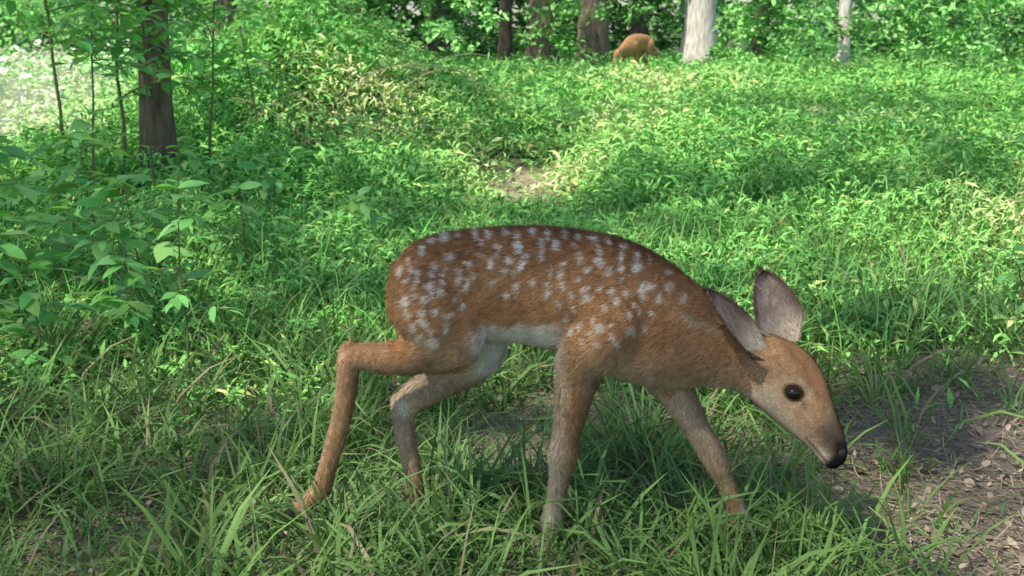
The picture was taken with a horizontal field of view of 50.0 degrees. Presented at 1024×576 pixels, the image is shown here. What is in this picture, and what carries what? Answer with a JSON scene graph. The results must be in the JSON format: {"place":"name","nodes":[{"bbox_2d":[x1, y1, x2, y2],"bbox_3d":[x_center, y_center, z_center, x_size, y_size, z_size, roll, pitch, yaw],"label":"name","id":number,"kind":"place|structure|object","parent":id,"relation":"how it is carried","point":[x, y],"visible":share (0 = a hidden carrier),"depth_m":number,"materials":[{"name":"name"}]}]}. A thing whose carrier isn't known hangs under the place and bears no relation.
{"place":"outdoors","nodes":[
{"label":"outdoors","id":0,"kind":"place"},
{"bbox_2d":[1,0,1013,32],"label":"sky","id":1,"kind":"structure","parent":0,"point":[408,7],"materials":[{"name":"white"}]},
{"bbox_2d":[0,32,1023,575],"bbox_3d":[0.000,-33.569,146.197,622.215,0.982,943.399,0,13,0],"label":"ground","id":2,"kind":"structure","parent":0,"point":[986,434],"depth_m":2.98,"materials":[{"name":"brown soil"}]},
{"bbox_2d":[0,135,49,230],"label":"leafy shrub","id":3,"kind":"object","parent":2,"relation":"on","point":[6,163],"visible":0.52,"depth_m":5.58,"materials":[{"name":"green plant"}]},
{"bbox_2d":[0,223,72,329],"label":"leafy shrub","id":4,"kind":"object","parent":2,"relation":"on","point":[10,307],"visible":0.59,"depth_m":3.77,"materials":[{"name":"green plant"}]},
{"bbox_2d":[0,134,98,297],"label":"leafy shrub","id":5,"kind":"object","parent":2,"relation":"on","point":[11,188],"visible":0.79,"depth_m":4.29,"materials":[{"name":"green plant"}]},
{"bbox_2d":[0,260,99,385],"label":"leafy shrub","id":6,"kind":"object","parent":2,"relation":"on","point":[29,302],"visible":0.91,"depth_m":3.43,"materials":[{"name":"green plant"}]},
{"bbox_2d":[0,0,128,163],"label":"sapling","id":7,"kind":"object","parent":2,"relation":"on","point":[11,6],"visible":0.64,"depth_m":7.19,"materials":[{"name":"green plant"}]},
{"bbox_2d":[0,104,151,250],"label":"leafy shrub","id":8,"kind":"object","parent":2,"relation":"on","point":[75,124],"visible":0.66,"depth_m":4.95,"materials":[{"name":"green plant"}]},
{"bbox_2d":[40,0,168,219],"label":"sapling","id":9,"kind":"object","parent":2,"relation":"on","point":[86,44],"visible":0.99,"depth_m":5.82,"materials":[{"name":"green plant"}]},
{"bbox_2d":[20,136,193,270],"bbox_3d":[-1.706,-0.301,4.633,0.583,0.684,0.456,7,15,29],"label":"leafy shrub","id":10,"kind":"object","parent":2,"relation":"on","point":[71,188],"visible":0.73,"depth_m":4.60,"materials":[{"name":"green plant"}]},
{"bbox_2d":[14,0,219,197],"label":"sapling","id":11,"kind":"object","parent":2,"relation":"on","point":[165,85],"visible":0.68,"depth_m":6.76,"materials":[{"name":"green plant"}]},
{"bbox_2d":[52,173,206,303],"bbox_3d":[-1.467,-0.155,4.264,0.479,0.580,0.452,9,16,35],"label":"leafy shrub","id":12,"kind":"object","parent":2,"relation":"on","point":[95,197],"visible":0.81,"depth_m":4.21,"materials":[{"name":"green plant"}]},
{"bbox_2d":[49,0,226,220],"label":"sapling","id":13,"kind":"object","parent":2,"relation":"on","point":[196,63],"visible":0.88,"depth_m":6.13,"materials":[{"name":"green plant"}]},
{"bbox_2d":[68,206,212,348],"bbox_3d":[-1.290,-0.021,3.802,0.438,0.529,0.391,4,14,15],"label":"leafy shrub","id":14,"kind":"object","parent":2,"relation":"on","point":[123,233],"visible":0.93,"depth_m":3.77,"materials":[{"name":"green plant"}]},
{"bbox_2d":[75,0,230,54],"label":"sapling","id":15,"kind":"object","parent":2,"relation":"on","point":[193,33],"visible":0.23,"depth_m":8.01,"materials":[{"name":"green plant"}]},
{"bbox_2d":[136,0,178,203],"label":"oak tree","id":16,"kind":"object","parent":2,"relation":"on","point":[162,123],"visible":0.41,"depth_m":6.90,"materials":[{"name":"brown plant"}]},
{"bbox_2d":[129,180,245,388],"bbox_3d":[-0.982,0.014,3.365,0.309,0.679,0.280,9,16,34],"label":"sapling","id":17,"kind":"object","parent":2,"relation":"on","point":[163,250],"visible":0.99,"depth_m":3.31,"materials":[{"name":"green plant"}]},
{"bbox_2d":[139,136,261,248],"bbox_3d":[-1.553,-0.416,5.311,0.533,0.624,0.549,10,17,37],"label":"leafy shrub","id":18,"kind":"object","parent":2,"relation":"on","point":[195,164],"visible":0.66,"depth_m":5.29,"materials":[{"name":"green plant"}]},
{"bbox_2d":[152,0,283,190],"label":"sapling","id":19,"kind":"object","parent":2,"relation":"on","point":[221,11],"visible":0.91,"depth_m":6.92,"materials":[{"name":"green plant"}]},
{"bbox_2d":[215,0,236,42],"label":"oak tree","id":20,"kind":"object","parent":2,"relation":"on","point":[226,4],"visible":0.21,"depth_m":23.14,"materials":[{"name":"brown plant"}]},
{"bbox_2d":[195,178,278,288],"bbox_3d":[-1.193,-0.224,4.772,0.348,0.481,0.361,12,18,42],"label":"leafy shrub","id":21,"kind":"object","parent":2,"relation":"on","point":[215,211],"visible":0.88,"depth_m":4.75,"materials":[{"name":"green plant"}]},
{"bbox_2d":[188,0,300,156],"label":"sapling","id":22,"kind":"object","parent":2,"relation":"on","point":[238,23],"visible":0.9,"depth_m":7.69,"materials":[{"name":"green plant"}]},
{"bbox_2d":[0,0,504,206],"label":"brush","id":23,"kind":"object","parent":2,"relation":"on","point":[9,81],"visible":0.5,"depth_m":9.97,"materials":[{"name":"green plant"}]},
{"bbox_2d":[14,39,502,163],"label":"dry canes","id":24,"kind":"object","parent":2,"relation":"on","point":[405,88],"visible":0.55,"depth_m":8.68,"materials":[{"name":"green plant"}]},
{"bbox_2d":[232,157,324,233],"bbox_3d":[-1.220,-0.418,5.649,0.446,0.518,0.408,8,16,32],"label":"leafy shrub","id":25,"kind":"object","parent":2,"relation":"on","point":[268,182],"visible":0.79,"depth_m":5.60,"materials":[{"name":"green plant"}]},
{"bbox_2d":[323,186,389,259],"bbox_3d":[-0.760,-0.284,5.287,0.299,0.399,0.320,10,16,36],"label":"leafy shrub","id":26,"kind":"object","parent":2,"relation":"on","point":[364,208],"visible":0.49,"depth_m":5.26,"materials":[{"name":"green plant"}]},
{"bbox_2d":[327,0,386,109],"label":"sapling","id":27,"kind":"object","parent":2,"relation":"on","point":[351,30],"visible":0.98,"depth_m":8.96,"materials":[{"name":"green plant"}]},
{"bbox_2d":[427,0,452,56],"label":"oak tree","id":28,"kind":"object","parent":2,"relation":"on","point":[432,43],"visible":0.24,"depth_m":34.79,"materials":[{"name":"brown plant"}]},
{"bbox_2d":[497,0,514,62],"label":"oak tree","id":29,"kind":"object","parent":2,"relation":"on","point":[505,40],"visible":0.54,"depth_m":29.08,"materials":[{"name":"brown plant"}]},
{"bbox_2d":[0,0,1023,433],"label":"stiltgrass","id":30,"kind":"object","parent":2,"relation":"on","point":[866,128],"visible":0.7,"depth_m":6.88,"materials":[{"name":"green plant"}]},
{"bbox_2d":[0,186,1023,575],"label":"grass","id":31,"kind":"structure","parent":2,"relation":"on","point":[808,532],"depth_m":2.68,"materials":[{"name":"green plant"}]},
{"bbox_2d":[0,0,1023,73],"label":"understory","id":32,"kind":"object","parent":2,"relation":"on","point":[947,19],"visible":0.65,"depth_m":28.66,"materials":[{"name":"green plant"}]},
{"bbox_2d":[0,282,1023,575],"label":"leaf litter","id":33,"kind":"object","parent":2,"relation":"on","point":[990,460],"visible":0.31,"depth_m":2.76,"materials":[{"name":"brown plant"}]},
{"bbox_2d":[0,0,1023,55],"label":"distant trees","id":34,"kind":"object","parent":2,"relation":"on","point":[663,42],"visible":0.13,"depth_m":49.08,"materials":[{"name":"green plant"}]},
{"bbox_2d":[49,328,1023,575],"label":"fallen twigs","id":35,"kind":"object","parent":2,"relation":"on","point":[923,536],"visible":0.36,"depth_m":2.87,"materials":[{"name":"brown wood"}]},
{"bbox_2d":[523,0,559,67],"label":"oak tree","id":36,"kind":"object","parent":2,"relation":"on","point":[544,48],"visible":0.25,"depth_m":27.96,"materials":[{"name":"brown plant"}]},
{"bbox_2d":[278,223,847,549],"bbox_3d":[0.085,0.258,2.339,1.211,0.798,0.249,2,13,8],"label":"white tailed fawn","id":37,"kind":"object","parent":2,"relation":"on","point":[467,306],"visible":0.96,"depth_m":2.22,"materials":[{"name":"fur"}]},
{"bbox_2d":[572,0,612,65],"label":"oak tree","id":38,"kind":"object","parent":2,"relation":"on","point":[595,33],"visible":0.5,"depth_m":25.99,"materials":[{"name":"brown plant"}]},
{"bbox_2d":[612,34,658,70],"bbox_3d":[2.706,-4.943,23.944,0.352,1.175,1.808,13,18,43],"label":"white tailed deer","id":39,"kind":"object","parent":2,"relation":"on","point":[637,46],"visible":0.82,"depth_m":23.69},
{"bbox_2d":[626,0,652,59],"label":"oak tree","id":40,"kind":"object","parent":2,"relation":"on","point":[637,29],"visible":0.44,"depth_m":38.62,"materials":[{"name":"brown plant"}]},
{"bbox_2d":[677,0,719,66],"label":"oak tree","id":41,"kind":"object","parent":2,"relation":"on","point":[698,37],"visible":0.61,"depth_m":27.88,"materials":[{"name":"grey plant"}]},
{"bbox_2d":[749,0,770,57],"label":"oak tree","id":42,"kind":"object","parent":2,"relation":"on","point":[753,41],"visible":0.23,"depth_m":36.80,"materials":[{"name":"brown plant"}]},
{"bbox_2d":[834,0,851,75],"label":"oak tree","id":43,"kind":"object","parent":2,"relation":"on","point":[845,6],"visible":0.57,"depth_m":24.23,"materials":[{"name":"grey plant"}]},
{"bbox_2d":[912,0,931,53],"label":"oak tree","id":44,"kind":"object","parent":2,"relation":"on","point":[926,32],"visible":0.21,"depth_m":34.87,"materials":[{"name":"brown plant"}]},
{"bbox_2d":[977,245,1023,313],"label":"leafy shrub","id":45,"kind":"object","parent":2,"relation":"on","point":[1010,277],"visible":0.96,"depth_m":3.98,"materials":[{"name":"green plant"}]},
{"bbox_2d":[1004,223,1023,273],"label":"leafy shrub","id":46,"kind":"object","parent":2,"relation":"on","point":[1009,251],"visible":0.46,"depth_m":4.79,"materials":[{"name":"green plant"}]}
]}

